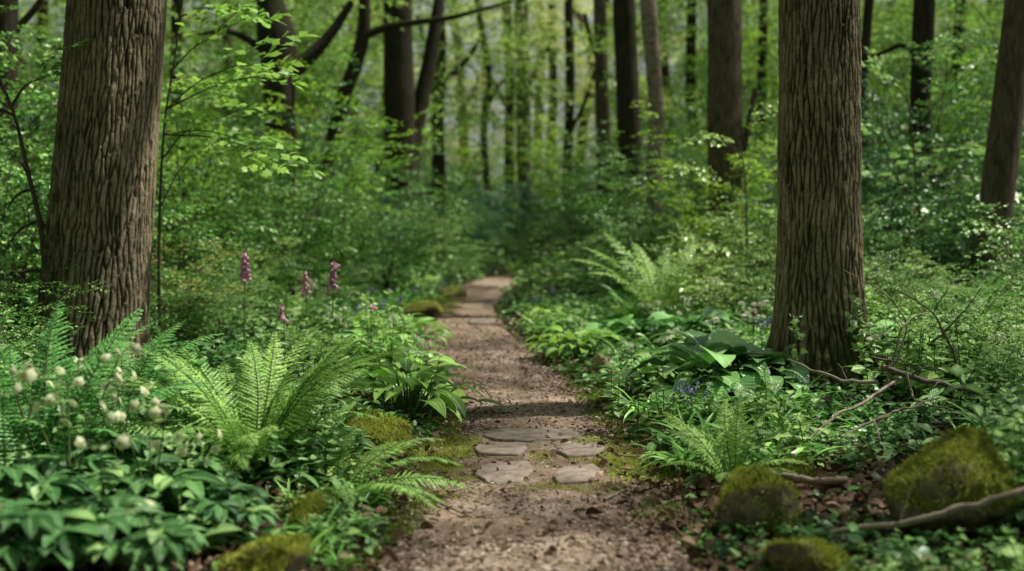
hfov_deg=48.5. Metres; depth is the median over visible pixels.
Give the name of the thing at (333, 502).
ground herb
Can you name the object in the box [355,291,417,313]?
grassy tuft
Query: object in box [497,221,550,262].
shrub
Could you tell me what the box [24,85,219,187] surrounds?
shrub
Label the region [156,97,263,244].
shrub
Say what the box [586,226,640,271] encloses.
shrub
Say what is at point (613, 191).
shrub
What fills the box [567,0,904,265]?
tree
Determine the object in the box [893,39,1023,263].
shrub
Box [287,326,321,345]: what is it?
ground herb
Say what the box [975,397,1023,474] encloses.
woodland herb
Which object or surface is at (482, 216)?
shrub
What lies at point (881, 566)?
ground herb
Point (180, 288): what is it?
woodland herb
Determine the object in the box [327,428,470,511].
fern
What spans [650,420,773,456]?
grassy tuft
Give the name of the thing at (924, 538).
leafy herb
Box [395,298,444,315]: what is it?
mossy rock
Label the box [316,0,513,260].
tree
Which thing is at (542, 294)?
ground herb
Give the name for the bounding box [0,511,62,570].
ground herb
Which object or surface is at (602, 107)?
tree
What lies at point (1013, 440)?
woodland herb
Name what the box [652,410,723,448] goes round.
grassy tuft
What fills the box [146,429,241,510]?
hellebore
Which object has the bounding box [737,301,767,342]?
wild garlic
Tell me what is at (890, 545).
ground cover
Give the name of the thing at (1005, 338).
wild garlic
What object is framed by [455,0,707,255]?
tree
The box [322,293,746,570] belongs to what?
edge moss
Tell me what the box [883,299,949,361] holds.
woodland herb
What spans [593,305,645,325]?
grassy tuft
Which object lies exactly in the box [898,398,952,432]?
ground herb
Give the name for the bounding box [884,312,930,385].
fallen stick
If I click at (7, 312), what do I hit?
woodland herb
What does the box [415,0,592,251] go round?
tree
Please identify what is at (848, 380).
fallen stick
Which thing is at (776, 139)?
shrub
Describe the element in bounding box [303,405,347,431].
leafy herb
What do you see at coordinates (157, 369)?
woodland herb
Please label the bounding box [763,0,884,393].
oak tree
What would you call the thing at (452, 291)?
mossy rock
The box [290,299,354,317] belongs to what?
grassy tuft
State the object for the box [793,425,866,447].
leafy herb
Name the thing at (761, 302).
wild garlic
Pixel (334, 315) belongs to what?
wild garlic
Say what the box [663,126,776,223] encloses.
shrub
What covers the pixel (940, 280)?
shrub
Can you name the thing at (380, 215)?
shrub
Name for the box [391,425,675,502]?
path moss
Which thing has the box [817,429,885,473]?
ground herb
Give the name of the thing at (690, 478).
leafy herb
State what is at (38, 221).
sapling
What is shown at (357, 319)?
hosta
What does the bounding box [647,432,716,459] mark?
leafy herb
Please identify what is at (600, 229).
shrub
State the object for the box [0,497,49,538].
hellebore
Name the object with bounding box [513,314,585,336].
grassy tuft
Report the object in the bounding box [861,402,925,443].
ground herb
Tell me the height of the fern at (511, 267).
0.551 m
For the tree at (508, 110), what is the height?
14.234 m
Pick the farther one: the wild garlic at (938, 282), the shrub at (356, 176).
the shrub at (356, 176)
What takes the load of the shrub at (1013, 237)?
on the ground cover at (610, 353)
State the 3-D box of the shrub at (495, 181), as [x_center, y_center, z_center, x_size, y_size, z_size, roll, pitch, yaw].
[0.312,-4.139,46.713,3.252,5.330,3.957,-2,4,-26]
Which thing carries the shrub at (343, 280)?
on the ground at (492, 270)
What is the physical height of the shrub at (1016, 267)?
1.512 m
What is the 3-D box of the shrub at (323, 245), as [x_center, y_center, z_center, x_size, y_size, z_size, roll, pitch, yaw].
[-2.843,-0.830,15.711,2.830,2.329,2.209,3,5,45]
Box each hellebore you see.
[0,367,91,529]
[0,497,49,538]
[0,504,112,570]
[6,344,141,505]
[37,435,166,569]
[48,357,190,489]
[75,500,208,570]
[82,394,224,513]
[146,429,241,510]
[175,482,280,548]
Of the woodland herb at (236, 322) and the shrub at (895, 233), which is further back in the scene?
the shrub at (895, 233)
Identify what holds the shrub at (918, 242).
on the ground cover at (610, 353)
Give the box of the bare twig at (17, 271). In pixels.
[0,256,40,278]
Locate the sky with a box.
[18,0,1000,221]
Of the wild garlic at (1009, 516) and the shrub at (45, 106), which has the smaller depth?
the wild garlic at (1009, 516)
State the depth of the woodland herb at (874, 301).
9.76 m
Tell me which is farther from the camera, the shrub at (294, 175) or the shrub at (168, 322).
the shrub at (294, 175)
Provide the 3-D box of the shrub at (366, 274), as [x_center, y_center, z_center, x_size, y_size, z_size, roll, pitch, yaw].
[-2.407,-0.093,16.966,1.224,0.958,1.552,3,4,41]
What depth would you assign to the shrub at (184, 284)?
11.24 m
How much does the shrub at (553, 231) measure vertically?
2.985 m
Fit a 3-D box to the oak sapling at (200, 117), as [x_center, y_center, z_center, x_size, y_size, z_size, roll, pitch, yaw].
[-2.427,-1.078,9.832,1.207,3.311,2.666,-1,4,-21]
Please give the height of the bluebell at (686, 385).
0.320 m
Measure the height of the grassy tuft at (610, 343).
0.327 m
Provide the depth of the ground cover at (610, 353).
11.58 m
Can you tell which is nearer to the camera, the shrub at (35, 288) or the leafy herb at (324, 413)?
the leafy herb at (324, 413)
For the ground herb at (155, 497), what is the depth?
4.48 m
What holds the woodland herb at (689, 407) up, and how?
on the ground at (492, 270)
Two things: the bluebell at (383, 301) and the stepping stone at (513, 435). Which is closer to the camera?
the stepping stone at (513, 435)
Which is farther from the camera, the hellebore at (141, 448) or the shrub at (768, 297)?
the shrub at (768, 297)
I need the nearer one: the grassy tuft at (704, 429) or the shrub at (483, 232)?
the grassy tuft at (704, 429)
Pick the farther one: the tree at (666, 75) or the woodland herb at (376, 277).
the tree at (666, 75)
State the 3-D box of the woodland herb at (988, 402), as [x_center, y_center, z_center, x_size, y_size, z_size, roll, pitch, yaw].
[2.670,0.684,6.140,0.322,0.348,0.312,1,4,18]
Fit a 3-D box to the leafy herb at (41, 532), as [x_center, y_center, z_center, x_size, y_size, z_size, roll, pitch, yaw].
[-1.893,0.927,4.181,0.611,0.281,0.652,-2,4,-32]
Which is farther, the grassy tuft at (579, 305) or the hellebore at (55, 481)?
the grassy tuft at (579, 305)
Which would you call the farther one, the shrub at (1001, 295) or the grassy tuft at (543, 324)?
the grassy tuft at (543, 324)
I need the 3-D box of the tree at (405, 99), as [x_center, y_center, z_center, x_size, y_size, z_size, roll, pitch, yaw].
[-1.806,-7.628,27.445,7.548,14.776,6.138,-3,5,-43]
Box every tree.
[0,0,43,299]
[18,0,236,137]
[18,0,237,139]
[18,0,416,264]
[28,0,166,374]
[43,0,380,218]
[162,0,415,144]
[162,0,448,186]
[197,0,353,270]
[306,0,582,259]
[310,0,486,208]
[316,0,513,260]
[347,2,424,200]
[353,0,563,254]
[383,0,444,269]
[413,0,515,192]
[414,3,503,185]
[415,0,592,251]
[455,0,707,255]
[460,0,564,251]
[474,0,646,226]
[486,0,579,197]
[490,0,610,237]
[494,0,642,181]
[558,0,776,235]
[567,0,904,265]
[574,0,778,199]
[583,0,612,254]
[586,1,776,235]
[613,0,644,245]
[640,0,664,262]
[673,0,908,191]
[696,0,968,175]
[707,0,757,294]
[755,0,1003,177]
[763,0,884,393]
[861,0,873,249]
[861,0,1000,155]
[861,0,1003,146]
[865,0,934,219]
[935,0,1003,118]
[961,0,1023,311]
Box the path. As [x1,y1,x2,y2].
[383,267,688,570]
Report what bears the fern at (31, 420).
on the ground at (492, 270)
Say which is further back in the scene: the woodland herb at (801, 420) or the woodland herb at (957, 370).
the woodland herb at (801, 420)
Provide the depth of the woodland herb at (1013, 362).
6.53 m
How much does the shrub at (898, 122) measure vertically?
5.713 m
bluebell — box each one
[351,304,363,316]
[377,298,392,317]
[396,294,406,311]
[410,285,422,300]
[430,281,445,298]
[519,295,543,313]
[539,286,556,305]
[647,380,703,420]
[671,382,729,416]
[747,313,772,335]
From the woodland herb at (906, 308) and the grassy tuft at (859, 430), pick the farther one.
the woodland herb at (906, 308)
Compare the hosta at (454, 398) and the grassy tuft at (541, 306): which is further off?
the grassy tuft at (541, 306)
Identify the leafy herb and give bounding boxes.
[0,507,50,564]
[112,448,192,488]
[116,420,191,454]
[138,508,259,570]
[146,469,277,554]
[150,325,187,348]
[180,311,231,331]
[197,318,256,339]
[214,306,270,330]
[247,326,307,346]
[247,344,326,366]
[272,318,320,337]
[277,307,324,327]
[277,410,376,452]
[282,471,386,519]
[288,391,347,409]
[292,305,339,318]
[294,366,351,392]
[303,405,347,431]
[310,398,360,429]
[318,507,390,543]
[352,312,403,320]
[375,291,408,303]
[399,334,430,347]
[418,275,443,293]
[440,264,467,276]
[534,314,608,338]
[539,274,589,291]
[553,288,601,306]
[569,310,603,325]
[571,297,615,314]
[586,275,636,293]
[601,357,645,383]
[607,333,683,360]
[634,420,684,453]
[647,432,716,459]
[665,334,710,344]
[672,423,799,477]
[684,462,730,487]
[685,329,750,350]
[692,388,795,430]
[695,319,771,336]
[710,306,772,332]
[718,390,786,411]
[751,340,762,346]
[781,430,837,446]
[792,412,865,437]
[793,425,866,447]
[804,442,841,461]
[866,535,909,559]
[873,345,933,373]
[875,428,937,461]
[877,388,961,422]
[891,423,938,450]
[912,536,965,557]
[936,372,1004,405]
[968,519,1023,555]
[972,365,1006,384]
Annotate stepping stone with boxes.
[468,317,502,324]
[473,461,532,483]
[474,441,526,456]
[483,427,580,441]
[553,464,603,484]
[556,442,606,458]
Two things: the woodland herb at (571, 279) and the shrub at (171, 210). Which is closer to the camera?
the shrub at (171, 210)
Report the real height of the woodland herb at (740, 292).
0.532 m
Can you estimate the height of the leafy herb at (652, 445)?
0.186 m
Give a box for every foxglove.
[224,232,263,364]
[270,294,301,370]
[300,256,311,341]
[325,239,343,371]
[368,269,377,342]
[745,292,759,339]
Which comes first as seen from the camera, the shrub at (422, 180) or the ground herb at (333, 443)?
the ground herb at (333, 443)
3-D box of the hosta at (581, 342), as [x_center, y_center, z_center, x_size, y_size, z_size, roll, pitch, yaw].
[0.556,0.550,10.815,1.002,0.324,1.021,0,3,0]
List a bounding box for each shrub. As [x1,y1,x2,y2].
[0,4,62,310]
[0,31,62,303]
[0,103,168,310]
[0,129,55,336]
[0,171,49,307]
[0,253,92,359]
[0,279,109,391]
[14,73,172,250]
[16,41,62,215]
[16,53,167,250]
[17,26,250,265]
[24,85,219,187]
[52,131,220,236]
[150,178,277,320]
[150,233,243,332]
[150,245,242,352]
[151,73,320,270]
[154,141,280,274]
[154,185,282,293]
[155,57,309,289]
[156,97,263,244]
[158,63,220,184]
[158,96,343,265]
[161,91,324,242]
[163,270,278,327]
[164,49,396,293]
[164,175,312,285]
[167,273,282,341]
[189,236,299,309]
[199,248,308,328]
[210,138,385,306]
[234,222,315,294]
[238,95,383,234]
[256,115,383,244]
[259,242,346,305]
[264,184,352,255]
[268,72,441,279]
[283,184,408,279]
[284,266,369,312]
[296,95,439,245]
[300,176,397,259]
[309,248,389,303]
[312,115,384,244]
[327,98,459,215]
[330,187,444,299]
[338,186,430,260]
[340,139,384,220]
[355,151,458,228]
[360,245,414,288]
[366,139,516,274]
[373,211,452,281]
[378,147,468,226]
[383,201,475,277]
[418,151,504,251]
[419,101,500,219]
[419,119,476,202]
[419,204,472,252]
[421,206,468,264]
[423,140,503,217]
[429,163,546,252]
[437,240,499,278]
[444,201,517,263]
[449,132,533,233]
[449,243,499,272]
[457,195,506,263]
[459,177,540,231]
[459,191,510,240]
[474,119,563,237]
[475,184,541,253]
[480,221,516,257]
[488,101,594,239]
[491,160,562,237]
[496,131,577,223]
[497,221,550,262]
[500,227,537,255]
[505,236,557,268]
[514,203,583,260]
[517,122,610,244]
[517,207,562,248]
[518,179,594,250]
[521,146,644,270]
[529,213,591,266]
[532,240,574,273]
[535,121,705,247]
[536,191,613,256]
[537,145,646,232]
[538,130,698,291]
[544,241,596,278]
[549,134,612,213]
[555,234,613,269]
[576,77,699,177]
[580,207,644,265]
[581,166,668,243]
[582,125,708,257]
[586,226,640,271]
[589,122,706,218]
[589,183,706,292]
[601,78,778,239]
[607,127,707,250]
[613,207,708,284]
[625,183,708,272]
[630,100,777,282]
[640,258,721,308]
[643,89,754,191]
[643,241,776,317]
[643,246,702,287]
[657,217,776,305]
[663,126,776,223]
[663,149,772,257]
[673,107,890,244]
[676,91,777,254]
[679,256,743,301]
[695,197,776,296]
[704,206,776,298]
[706,202,776,306]
[713,254,775,326]
[721,191,886,304]
[742,13,909,204]
[744,141,906,238]
[751,75,891,209]
[754,70,985,253]
[770,93,949,212]
[770,175,942,284]
[777,77,974,253]
[861,27,1023,281]
[861,74,1023,267]
[861,152,1021,299]
[861,197,941,284]
[862,200,967,314]
[863,233,930,319]
[863,247,958,323]
[864,249,972,322]
[866,267,1023,361]
[868,46,992,190]
[869,62,994,160]
[871,30,1023,180]
[885,42,1023,260]
[888,158,1023,299]
[888,261,1023,319]
[889,88,1023,261]
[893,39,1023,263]
[901,77,1023,193]
[903,185,1023,284]
[908,148,1023,282]
[928,274,1023,343]
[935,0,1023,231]
[956,201,1023,316]
[960,299,1023,365]
[1012,202,1023,273]
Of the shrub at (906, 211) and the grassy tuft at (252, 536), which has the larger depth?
the shrub at (906, 211)
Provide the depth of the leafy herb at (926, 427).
6.14 m
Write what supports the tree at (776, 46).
on the ground at (492, 270)
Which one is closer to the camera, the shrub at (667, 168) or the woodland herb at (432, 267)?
the woodland herb at (432, 267)
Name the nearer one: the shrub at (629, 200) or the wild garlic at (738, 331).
the wild garlic at (738, 331)
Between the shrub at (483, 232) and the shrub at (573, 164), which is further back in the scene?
the shrub at (573, 164)
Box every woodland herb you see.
[0,292,59,370]
[0,309,12,396]
[0,328,100,438]
[0,341,60,437]
[0,348,55,428]
[0,381,20,451]
[39,381,122,475]
[108,357,216,464]
[136,423,203,503]
[150,269,170,329]
[164,273,215,339]
[180,349,281,421]
[189,265,227,302]
[217,295,284,343]
[250,349,318,426]
[252,275,294,332]
[257,317,320,372]
[262,351,301,400]
[290,311,353,375]
[304,286,355,333]
[306,373,383,431]
[339,270,366,300]
[347,307,419,378]
[351,314,409,378]
[354,291,407,344]
[356,261,383,293]
[422,249,451,282]
[514,244,561,298]
[525,239,572,296]
[561,249,602,294]
[584,248,628,296]
[601,357,682,438]
[656,275,685,313]
[656,368,721,430]
[687,280,720,311]
[730,281,774,327]
[744,365,821,457]
[850,310,905,380]
[851,304,957,400]
[864,262,880,322]
[865,285,894,337]
[866,288,889,349]
[874,293,927,343]
[879,301,949,379]
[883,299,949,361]
[897,298,943,327]
[898,313,963,393]
[901,298,996,404]
[905,321,980,393]
[917,286,993,354]
[918,319,955,366]
[925,295,971,350]
[943,323,993,382]
[943,364,1023,507]
[953,306,994,369]
[963,296,988,328]
[970,260,1023,299]
[970,341,1023,402]
[971,334,1023,418]
[973,347,1021,451]
[974,382,1023,431]
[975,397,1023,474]
[978,384,1023,455]
[980,324,1023,388]
[986,388,1023,485]
[993,282,1023,349]
[996,380,1023,415]
[997,412,1023,528]
[999,344,1023,409]
[1002,345,1023,387]
[1002,408,1023,442]
[1006,417,1022,459]
[1018,509,1023,520]
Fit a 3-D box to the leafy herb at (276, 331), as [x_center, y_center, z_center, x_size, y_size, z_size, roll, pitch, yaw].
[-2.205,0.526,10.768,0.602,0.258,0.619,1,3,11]
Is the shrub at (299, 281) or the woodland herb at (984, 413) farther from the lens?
the shrub at (299, 281)
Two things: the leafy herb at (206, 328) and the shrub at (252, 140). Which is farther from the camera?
the shrub at (252, 140)
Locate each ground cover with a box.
[0,277,438,382]
[0,351,439,570]
[153,237,581,296]
[493,276,1023,384]
[499,249,1023,298]
[573,336,1023,570]
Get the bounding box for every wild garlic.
[289,277,343,328]
[293,306,360,342]
[330,264,379,306]
[337,318,349,333]
[345,290,384,316]
[361,314,419,347]
[384,334,453,391]
[392,341,451,398]
[515,244,554,285]
[550,246,602,287]
[570,259,595,295]
[598,341,644,385]
[614,246,694,293]
[621,300,668,348]
[631,328,690,380]
[635,278,682,317]
[650,296,709,346]
[672,288,705,315]
[675,276,732,331]
[675,316,745,378]
[679,330,742,388]
[734,307,765,343]
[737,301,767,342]
[742,299,772,342]
[844,322,910,387]
[930,281,963,319]
[958,333,1021,391]
[965,326,1023,361]
[990,390,1023,415]
[996,271,1023,312]
[996,447,1020,526]
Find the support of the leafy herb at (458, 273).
on the ground at (492, 270)
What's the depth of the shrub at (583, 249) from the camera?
24.08 m
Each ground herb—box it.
[0,355,54,396]
[0,440,31,500]
[0,489,73,567]
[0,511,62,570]
[36,471,117,544]
[85,505,201,570]
[119,481,208,554]
[156,372,235,425]
[186,439,263,480]
[216,462,240,503]
[235,327,309,355]
[236,352,307,387]
[239,427,328,498]
[255,431,347,484]
[271,487,354,522]
[276,403,366,465]
[286,417,373,482]
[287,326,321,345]
[290,459,355,495]
[299,508,382,557]
[304,360,367,396]
[329,466,381,486]
[371,320,412,339]
[517,304,568,332]
[523,289,544,302]
[525,309,576,340]
[685,439,755,471]
[731,424,800,466]
[756,392,800,421]
[761,418,800,442]
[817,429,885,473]
[838,554,892,570]
[858,537,914,570]
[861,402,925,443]
[868,560,932,570]
[874,551,925,570]
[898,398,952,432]
[916,565,946,570]
[941,390,998,423]
[946,527,1011,570]
[949,526,1023,570]
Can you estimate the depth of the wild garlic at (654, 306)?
13.29 m
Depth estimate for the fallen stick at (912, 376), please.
6.70 m
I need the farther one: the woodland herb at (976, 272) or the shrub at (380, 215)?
the shrub at (380, 215)
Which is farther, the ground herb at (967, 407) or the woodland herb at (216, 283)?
the woodland herb at (216, 283)
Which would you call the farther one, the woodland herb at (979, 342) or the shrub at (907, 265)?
the shrub at (907, 265)
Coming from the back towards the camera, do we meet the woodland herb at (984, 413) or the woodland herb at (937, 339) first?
the woodland herb at (937, 339)
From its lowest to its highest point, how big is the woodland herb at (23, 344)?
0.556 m
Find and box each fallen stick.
[766,467,847,484]
[787,359,877,383]
[804,376,901,443]
[829,466,1023,533]
[840,397,938,437]
[844,270,913,364]
[870,356,944,371]
[873,405,922,440]
[881,364,981,395]
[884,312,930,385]
[897,281,965,364]
[905,372,948,407]
[923,286,982,349]
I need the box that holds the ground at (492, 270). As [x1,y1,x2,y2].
[0,222,1023,570]
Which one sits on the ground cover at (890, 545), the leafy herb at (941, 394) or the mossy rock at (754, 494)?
the mossy rock at (754, 494)
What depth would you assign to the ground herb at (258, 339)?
9.86 m
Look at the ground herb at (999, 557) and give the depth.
4.03 m
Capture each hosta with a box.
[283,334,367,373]
[310,310,390,333]
[322,358,511,421]
[327,329,437,364]
[329,343,470,390]
[368,316,453,346]
[518,307,586,325]
[520,325,620,360]
[583,314,678,345]
[607,329,792,412]
[629,307,756,345]
[674,342,809,399]
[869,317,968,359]
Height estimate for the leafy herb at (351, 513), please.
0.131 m
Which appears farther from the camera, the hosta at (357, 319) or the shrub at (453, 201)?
the shrub at (453, 201)
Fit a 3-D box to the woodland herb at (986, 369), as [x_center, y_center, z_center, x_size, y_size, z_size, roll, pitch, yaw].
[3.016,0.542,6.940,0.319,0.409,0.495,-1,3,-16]
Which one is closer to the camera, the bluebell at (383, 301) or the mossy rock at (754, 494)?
the mossy rock at (754, 494)
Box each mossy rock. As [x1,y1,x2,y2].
[210,531,313,570]
[273,488,338,531]
[340,406,415,459]
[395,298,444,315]
[436,285,467,298]
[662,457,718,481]
[712,463,804,538]
[759,535,861,570]
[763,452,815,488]
[879,424,1023,537]
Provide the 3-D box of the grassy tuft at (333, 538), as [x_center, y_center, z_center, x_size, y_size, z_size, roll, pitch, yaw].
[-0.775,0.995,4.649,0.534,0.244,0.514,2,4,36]
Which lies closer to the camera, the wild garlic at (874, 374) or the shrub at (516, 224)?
the wild garlic at (874, 374)
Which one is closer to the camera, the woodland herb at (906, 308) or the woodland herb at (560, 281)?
the woodland herb at (906, 308)
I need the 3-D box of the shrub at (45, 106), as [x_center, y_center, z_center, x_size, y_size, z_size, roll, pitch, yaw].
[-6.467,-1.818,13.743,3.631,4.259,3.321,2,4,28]
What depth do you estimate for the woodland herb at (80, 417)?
5.35 m
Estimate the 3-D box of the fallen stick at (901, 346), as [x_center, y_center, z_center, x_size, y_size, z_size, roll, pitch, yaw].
[2.228,0.193,6.909,0.436,0.579,0.021,0,3,-2]
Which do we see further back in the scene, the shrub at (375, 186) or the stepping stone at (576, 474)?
the shrub at (375, 186)
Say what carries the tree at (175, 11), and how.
on the ground at (492, 270)
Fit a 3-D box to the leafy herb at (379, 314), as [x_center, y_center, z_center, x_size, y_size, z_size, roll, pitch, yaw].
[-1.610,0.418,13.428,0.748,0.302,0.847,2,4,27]
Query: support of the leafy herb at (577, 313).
on the ground at (492, 270)
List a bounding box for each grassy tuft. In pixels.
[227,516,322,547]
[269,478,324,506]
[270,493,386,551]
[270,520,348,570]
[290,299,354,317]
[307,536,372,570]
[327,301,404,328]
[342,464,396,508]
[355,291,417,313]
[363,282,424,304]
[363,306,425,329]
[507,291,568,314]
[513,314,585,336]
[566,297,600,313]
[572,303,603,319]
[586,280,640,305]
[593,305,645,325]
[593,319,660,355]
[598,382,705,422]
[601,284,662,306]
[603,338,658,365]
[609,291,678,321]
[635,428,732,474]
[642,407,722,448]
[646,395,713,419]
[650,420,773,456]
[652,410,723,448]
[657,386,756,430]
[658,306,687,328]
[687,414,766,436]
[699,388,760,420]
[715,424,845,472]
[718,370,841,422]
[730,317,769,334]
[763,408,803,437]
[782,394,852,420]
[833,398,874,424]
[836,409,927,440]
[945,400,1006,432]
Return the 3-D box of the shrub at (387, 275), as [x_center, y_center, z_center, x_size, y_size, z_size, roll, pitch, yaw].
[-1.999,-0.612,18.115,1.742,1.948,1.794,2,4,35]
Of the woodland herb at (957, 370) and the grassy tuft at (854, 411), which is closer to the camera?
the woodland herb at (957, 370)
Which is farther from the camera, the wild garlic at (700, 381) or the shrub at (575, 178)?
the shrub at (575, 178)
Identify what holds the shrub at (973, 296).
on the ground at (492, 270)
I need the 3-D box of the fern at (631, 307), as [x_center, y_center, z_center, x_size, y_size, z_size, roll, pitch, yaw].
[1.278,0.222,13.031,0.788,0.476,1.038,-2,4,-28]
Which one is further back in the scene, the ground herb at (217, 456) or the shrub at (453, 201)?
the shrub at (453, 201)
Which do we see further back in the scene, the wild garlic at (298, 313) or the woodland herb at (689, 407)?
the wild garlic at (298, 313)
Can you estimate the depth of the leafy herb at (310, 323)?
11.56 m
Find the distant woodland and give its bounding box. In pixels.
[20,0,1001,204]
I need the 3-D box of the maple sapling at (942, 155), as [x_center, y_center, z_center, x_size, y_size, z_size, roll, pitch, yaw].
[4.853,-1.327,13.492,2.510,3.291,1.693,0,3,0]
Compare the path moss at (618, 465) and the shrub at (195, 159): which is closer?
the path moss at (618, 465)
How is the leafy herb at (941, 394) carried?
on the ground at (492, 270)
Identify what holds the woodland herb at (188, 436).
on the ground at (492, 270)
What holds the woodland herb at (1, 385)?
on the ground at (492, 270)
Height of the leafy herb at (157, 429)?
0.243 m
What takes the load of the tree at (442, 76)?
on the ground at (492, 270)
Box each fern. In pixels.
[0,300,215,467]
[0,360,99,437]
[61,319,223,409]
[70,327,400,472]
[267,279,325,317]
[322,271,387,290]
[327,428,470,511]
[399,265,447,293]
[493,253,532,275]
[570,231,751,311]
[584,290,672,319]
[659,393,815,481]
[928,279,1019,310]
[944,278,1023,330]
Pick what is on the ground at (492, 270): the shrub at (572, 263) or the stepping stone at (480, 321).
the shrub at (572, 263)
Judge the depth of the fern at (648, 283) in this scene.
13.15 m
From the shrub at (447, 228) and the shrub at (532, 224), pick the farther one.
the shrub at (532, 224)
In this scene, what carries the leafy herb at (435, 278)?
on the ground at (492, 270)
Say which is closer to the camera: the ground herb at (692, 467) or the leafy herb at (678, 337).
the ground herb at (692, 467)
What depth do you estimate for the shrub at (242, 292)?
12.06 m
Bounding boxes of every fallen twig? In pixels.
[390,487,449,497]
[428,495,471,517]
[603,484,670,500]
[618,454,645,456]
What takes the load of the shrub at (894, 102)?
on the ground at (492, 270)
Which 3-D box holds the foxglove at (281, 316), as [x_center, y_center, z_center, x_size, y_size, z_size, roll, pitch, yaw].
[-1.831,0.429,9.202,0.358,0.758,0.438,1,4,23]
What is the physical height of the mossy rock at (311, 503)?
0.203 m
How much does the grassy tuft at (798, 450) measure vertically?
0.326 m
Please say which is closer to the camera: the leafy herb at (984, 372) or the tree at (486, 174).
the leafy herb at (984, 372)
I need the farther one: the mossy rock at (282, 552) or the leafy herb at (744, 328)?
the leafy herb at (744, 328)
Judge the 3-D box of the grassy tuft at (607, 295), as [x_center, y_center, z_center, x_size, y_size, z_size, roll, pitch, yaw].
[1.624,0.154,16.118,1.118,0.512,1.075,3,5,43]
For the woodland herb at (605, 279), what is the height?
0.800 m
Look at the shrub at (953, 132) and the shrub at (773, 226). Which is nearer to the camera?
the shrub at (773, 226)
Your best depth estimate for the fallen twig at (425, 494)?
5.48 m
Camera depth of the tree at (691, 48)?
33.59 m
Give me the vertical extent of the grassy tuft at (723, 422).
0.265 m
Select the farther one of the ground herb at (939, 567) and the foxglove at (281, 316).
the foxglove at (281, 316)
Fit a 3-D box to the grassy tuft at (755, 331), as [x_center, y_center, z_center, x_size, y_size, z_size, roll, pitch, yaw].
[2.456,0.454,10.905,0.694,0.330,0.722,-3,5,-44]
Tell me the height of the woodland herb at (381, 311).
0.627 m
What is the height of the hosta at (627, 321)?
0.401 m
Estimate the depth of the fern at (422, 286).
19.61 m
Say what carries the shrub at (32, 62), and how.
on the ground at (492, 270)
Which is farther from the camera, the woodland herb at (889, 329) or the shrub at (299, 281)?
the shrub at (299, 281)
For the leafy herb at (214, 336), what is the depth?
11.06 m
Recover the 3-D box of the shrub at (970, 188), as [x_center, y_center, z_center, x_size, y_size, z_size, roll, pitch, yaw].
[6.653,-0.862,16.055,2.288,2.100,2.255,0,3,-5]
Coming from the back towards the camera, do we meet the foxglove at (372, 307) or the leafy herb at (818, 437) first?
the foxglove at (372, 307)
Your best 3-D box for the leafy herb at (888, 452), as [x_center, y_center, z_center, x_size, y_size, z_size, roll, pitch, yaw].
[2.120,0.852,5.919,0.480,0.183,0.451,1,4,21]
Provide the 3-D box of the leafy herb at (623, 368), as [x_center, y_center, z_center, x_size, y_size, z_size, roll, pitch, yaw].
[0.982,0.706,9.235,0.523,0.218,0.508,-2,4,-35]
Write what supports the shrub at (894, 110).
on the ground at (492, 270)
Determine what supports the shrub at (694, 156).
on the ground at (492, 270)
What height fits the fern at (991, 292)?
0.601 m
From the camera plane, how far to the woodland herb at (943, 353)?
7.57 m
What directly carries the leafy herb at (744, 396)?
on the ground at (492, 270)
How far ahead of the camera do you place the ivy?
8.07 m
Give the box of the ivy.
[781,294,869,389]
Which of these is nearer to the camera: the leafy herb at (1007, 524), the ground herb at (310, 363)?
the leafy herb at (1007, 524)
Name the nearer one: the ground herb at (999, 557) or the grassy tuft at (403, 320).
the ground herb at (999, 557)
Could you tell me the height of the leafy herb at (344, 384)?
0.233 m
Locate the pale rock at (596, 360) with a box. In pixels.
[586,351,615,373]
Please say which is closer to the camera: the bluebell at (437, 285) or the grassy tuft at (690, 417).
the grassy tuft at (690, 417)
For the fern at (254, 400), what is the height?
0.693 m
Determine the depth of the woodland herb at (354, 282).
17.25 m
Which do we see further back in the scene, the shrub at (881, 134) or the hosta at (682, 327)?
the shrub at (881, 134)
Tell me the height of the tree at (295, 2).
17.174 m
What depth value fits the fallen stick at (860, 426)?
6.16 m
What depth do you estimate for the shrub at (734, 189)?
15.38 m
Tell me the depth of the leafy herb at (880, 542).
4.38 m
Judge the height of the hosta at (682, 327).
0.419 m
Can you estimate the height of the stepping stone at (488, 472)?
0.055 m
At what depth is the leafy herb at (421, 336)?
11.49 m
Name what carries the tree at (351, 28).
on the ground at (492, 270)
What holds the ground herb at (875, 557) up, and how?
on the ground at (492, 270)
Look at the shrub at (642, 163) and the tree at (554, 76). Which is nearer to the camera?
the shrub at (642, 163)
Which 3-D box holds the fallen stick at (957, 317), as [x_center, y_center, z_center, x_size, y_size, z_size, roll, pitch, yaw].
[2.772,0.206,7.166,0.372,0.406,0.025,0,3,-1]
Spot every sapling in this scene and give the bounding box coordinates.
[0,38,89,299]
[157,0,324,342]
[660,97,778,301]
[861,32,1023,292]
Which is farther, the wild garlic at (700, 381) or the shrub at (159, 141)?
the shrub at (159, 141)
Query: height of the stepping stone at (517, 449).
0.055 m
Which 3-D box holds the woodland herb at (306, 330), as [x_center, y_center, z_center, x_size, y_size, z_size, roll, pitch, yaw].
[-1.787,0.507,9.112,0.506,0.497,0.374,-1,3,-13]
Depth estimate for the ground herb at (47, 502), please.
4.28 m
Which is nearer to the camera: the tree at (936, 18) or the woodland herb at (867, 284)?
the woodland herb at (867, 284)
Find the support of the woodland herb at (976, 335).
on the ground at (492, 270)

